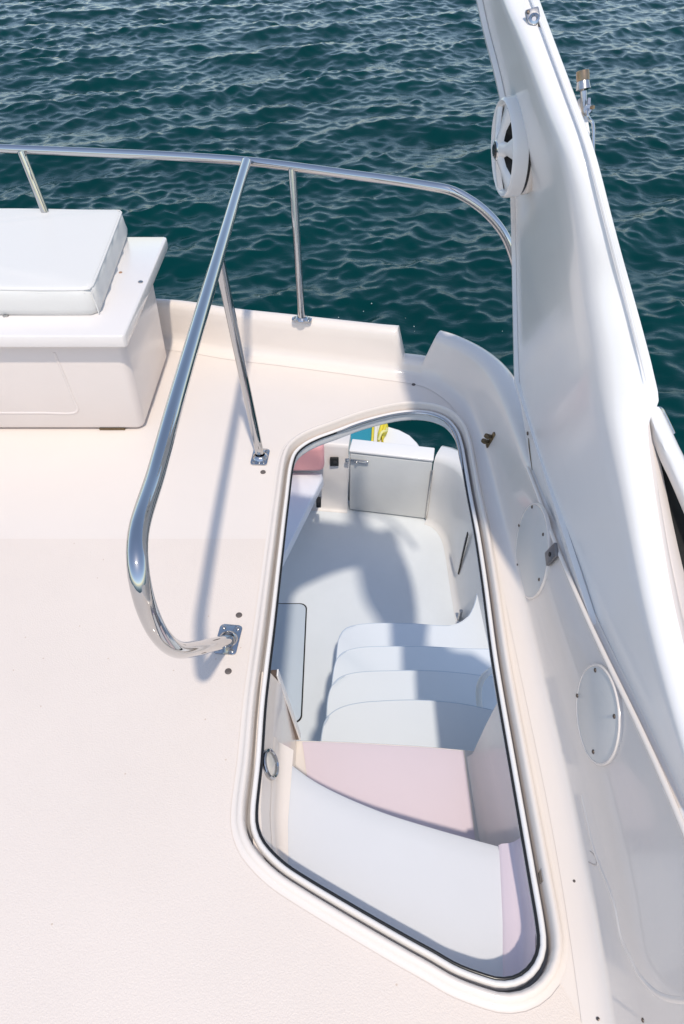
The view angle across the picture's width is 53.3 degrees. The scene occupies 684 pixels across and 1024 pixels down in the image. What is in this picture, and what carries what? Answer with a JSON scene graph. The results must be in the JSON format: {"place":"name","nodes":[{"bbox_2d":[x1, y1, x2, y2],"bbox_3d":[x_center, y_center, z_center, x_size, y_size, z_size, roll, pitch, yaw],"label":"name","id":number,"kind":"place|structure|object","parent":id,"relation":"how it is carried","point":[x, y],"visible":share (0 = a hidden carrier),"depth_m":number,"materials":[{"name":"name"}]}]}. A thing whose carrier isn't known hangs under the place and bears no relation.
{"place":"outdoors","nodes":[
{"label":"outdoors","id":0,"kind":"place"},
{"bbox_2d":[0,350,581,1023],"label":"flybridge deck","id":1,"kind":"structure","parent":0,"point":[70,482],"depth_m":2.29,"materials":[{"name":"white plastic"}]},
{"bbox_2d":[0,237,167,429],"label":"seat box","id":2,"kind":"object","parent":1,"relation":"on","point":[102,369],"visible":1,"depth_m":2.28,"materials":[{"name":"white plastic"}]},
{"bbox_2d":[0,208,126,314],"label":"seat cushion","id":3,"kind":"object","parent":2,"relation":"on","point":[58,261],"visible":0.99,"depth_m":2.26,"materials":[{"name":"white plastic"}]},
{"bbox_2d":[225,668,231,673],"bbox_3d":[-0.286,0.401,1.718,0.018,0.004,0.018,0,45,0],"label":"deck plug","id":4,"kind":"object","parent":1,"relation":"on","point":[228,670],"visible":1,"depth_m":1.72,"materials":[{"name":"grey metal"}]},
{"bbox_2d":[0,144,511,658],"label":"railing","id":5,"kind":"object","parent":1,"relation":"on","point":[166,642],"visible":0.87,"depth_m":1.87,"materials":[{"name":"silver metal"}]},
{"bbox_2d":[156,299,528,500],"bbox_3d":[-0.913,-0.604,2.662,3.377,0.289,0.721,11,46,11],"label":"coaming","id":6,"kind":"object","parent":1,"relation":"on","point":[472,384],"visible":0.57,"depth_m":2.61,"materials":[{"name":"white plastic"}]},
{"bbox_2d":[481,432,495,447],"bbox_3d":[0.489,-0.242,2.290,0.044,0.058,0.022,0,45,0],"label":"hinge bracket","id":7,"kind":"object","parent":6,"relation":"attached to","point":[486,441],"visible":1,"depth_m":2.28,"materials":[{"name":"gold metal"}]},
{"bbox_2d":[231,401,568,1012],"bbox_3d":[0.110,0.256,1.890,0.702,0.068,1.851,0,45,0],"label":"hatch frame","id":8,"kind":"object","parent":1,"relation":"on","point":[535,981],"visible":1,"depth_m":1.52,"materials":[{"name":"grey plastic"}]},
{"bbox_2d":[485,456,683,1023],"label":"side wall","id":9,"kind":"structure","parent":1,"relation":"on","point":[617,823],"depth_m":1.31,"materials":[{"name":"beige plastic"}]},
{"bbox_2d":[515,502,551,599],"bbox_3d":[0.514,0.105,1.843,0.034,0.262,0.262,0,45,0],"label":"access cover","id":10,"kind":"object","parent":9,"relation":"attached to","point":[533,545],"visible":0.98,"depth_m":1.82,"materials":[{"name":"white plastic"}]},
{"bbox_2d":[545,543,557,565],"bbox_3d":[0.519,0.105,1.689,0.015,0.075,0.055,0,45,0],"label":"catch plate","id":11,"kind":"object","parent":9,"relation":"attached to","point":[551,554],"visible":1,"depth_m":1.68,"materials":[{"name":"grey metal"}]},
{"bbox_2d":[476,0,683,818],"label":"radar arch","id":12,"kind":"structure","parent":9,"relation":"attached to","point":[585,385],"depth_m":1.30,"materials":[{"name":"white plastic"}]},
{"bbox_2d":[491,95,531,197],"bbox_3d":[0.397,-0.841,1.577,0.098,0.210,0.210,0,45,0],"label":"loudspeaker","id":13,"kind":"object","parent":12,"relation":"attached to","point":[511,165],"visible":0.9,"depth_m":1.54,"materials":[{"name":"white plastic"}]},
{"bbox_2d":[525,7,539,26],"bbox_3d":[0.362,-0.929,1.291,0.026,0.042,0.038,-14,47,-13],"label":"arch clip","id":14,"kind":"object","parent":12,"relation":"attached to","point":[532,16],"visible":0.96,"depth_m":1.28,"materials":[{"name":"silver metal"}]},
{"bbox_2d":[576,69,594,150],"bbox_3d":[0.433,-0.710,1.205,0.025,0.112,0.096,-11,46,-10],"label":"antenna mount","id":15,"kind":"object","parent":12,"relation":"attached to","point":[583,86],"visible":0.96,"depth_m":1.20,"materials":[{"name":"silver metal"}]},
{"bbox_2d":[648,406,683,642],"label":"air intake","id":16,"kind":"object","parent":12,"relation":"attached to","point":[667,458],"visible":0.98,"depth_m":1.29,"materials":[{"name":"white plastic"}]},
{"bbox_2d":[576,663,622,765],"bbox_3d":[0.523,0.412,1.393,0.028,0.200,0.200,0,45,0],"label":"access cover","id":17,"kind":"object","parent":9,"relation":"attached to","point":[599,712],"visible":1,"depth_m":1.38,"materials":[{"name":"white plastic"}]},
{"bbox_2d":[0,0,683,469],"bbox_3d":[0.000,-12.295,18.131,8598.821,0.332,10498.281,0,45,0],"label":"sea","id":18,"kind":"structure","parent":0,"point":[404,88],"depth_m":12.88,"materials":[{"name":"liquid"}]},
{"bbox_2d":[371,425,418,445],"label":"swim platform","id":19,"kind":"structure","parent":18,"relation":"on","point":[394,436],"depth_m":5.74,"materials":[{"name":"white plastic"}]},
{"bbox_2d":[351,426,377,441],"bbox_3d":[0.037,-0.568,5.662,0.543,0.033,0.495,0,45,0],"label":"deck mat","id":20,"kind":"object","parent":19,"relation":"on","point":[366,434],"visible":0.22,"depth_m":5.72,"materials":[{"name":"teal fabric"}]},
{"bbox_2d":[279,501,455,740],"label":"cockpit floor","id":21,"kind":"structure","parent":0,"point":[341,572],"depth_m":4.49,"materials":[{"name":"white plastic"}]},
{"bbox_2d":[271,603,306,721],"bbox_3d":[-0.511,0.876,4.070,0.578,0.006,0.827,0,45,0],"label":"floor hatch","id":22,"kind":"object","parent":21,"relation":"on","point":[288,659],"visible":0.35,"depth_m":4.11,"materials":[{"name":"white plastic"}]},
{"bbox_2d":[282,473,322,566],"bbox_3d":[-1.263,0.251,4.416,2.273,0.400,1.309,0,45,0],"label":"cockpit bench","id":23,"kind":"object","parent":21,"relation":"on","point":[306,488],"visible":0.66,"depth_m":4.47,"materials":[{"name":"white plastic"}]},
{"bbox_2d":[293,434,350,512],"bbox_3d":[-1.320,-0.040,5.212,2.760,1.485,0.253,3,45,3],"label":"transom","id":24,"kind":"object","parent":21,"relation":"on","point":[334,494],"visible":0.04,"depth_m":4.77,"materials":[{"name":"white plastic"}]},
{"bbox_2d":[294,444,323,469],"bbox_3d":[-0.809,-0.380,4.524,1.382,0.230,0.105,0,45,0],"label":"backrest cushion","id":25,"kind":"object","parent":24,"relation":"on","point":[312,459],"visible":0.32,"depth_m":4.50,"materials":[{"name":"pink leather"}]},
{"bbox_2d":[330,457,338,465],"bbox_3d":[-0.052,-0.343,4.651,0.060,0.072,0.022,0,45,0],"label":"power socket","id":26,"kind":"object","parent":24,"relation":"attached to","point":[334,461],"visible":1,"depth_m":4.64,"materials":[{"name":"black plastic"}]},
{"bbox_2d":[253,594,546,976],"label":"companionway stairs","id":27,"kind":"structure","parent":21,"relation":"on","point":[387,798],"depth_m":1.75,"materials":[{"name":"white plastic"}]},
{"bbox_2d":[263,748,278,780],"bbox_3d":[-0.169,0.592,1.600,0.040,0.068,0.073,0,45,0],"label":"courtesy light","id":28,"kind":"object","parent":27,"relation":"attached to","point":[270,766],"visible":1,"depth_m":1.59,"materials":[{"name":"silver metal"}]},
{"bbox_2d":[271,669,300,739],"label":"door track","id":29,"kind":"structure","parent":27,"relation":"attached to","point":[277,676],"depth_m":1.88,"materials":[{"name":"silver metal"}]},
{"bbox_2d":[424,446,487,641],"bbox_3d":[0.932,1.793,3.341,0.695,1.540,4.988,0,45,0],"label":"bulwark","id":30,"kind":"object","parent":21,"relation":"on","point":[448,520],"visible":0.2,"depth_m":4.46,"materials":[{"name":"white plastic"}]},
{"bbox_2d":[345,439,434,518],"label":"transom gate","id":31,"kind":"structure","parent":30,"relation":"attached to","point":[391,478],"depth_m":4.66,"materials":[{"name":"white plastic"}]},
{"bbox_2d":[349,452,432,517],"bbox_3d":[0.334,-0.207,4.763,0.554,0.533,0.100,7,45,7],"label":"door","id":32,"kind":"structure","parent":31,"relation":"in","point":[389,485],"depth_m":4.71,"materials":[{"name":"white plastic"}]},
{"bbox_2d":[377,424,387,441],"bbox_3d":[0.344,-0.703,5.731,0.087,0.122,0.326,4,45,4],"label":"folded float","id":33,"kind":"object","parent":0,"point":[382,431],"visible":0.77,"depth_m":5.70,"materials":[{"name":"yellow plastic"}]},
{"bbox_2d":[476,667,491,706],"bbox_3d":[0.613,0.688,2.763,0.080,0.171,0.258,30,52,27],"label":"grab handle","id":34,"kind":"object","parent":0,"point":[485,675],"visible":0.42,"depth_m":2.70,"materials":[{"name":"silver metal"}]}
]}

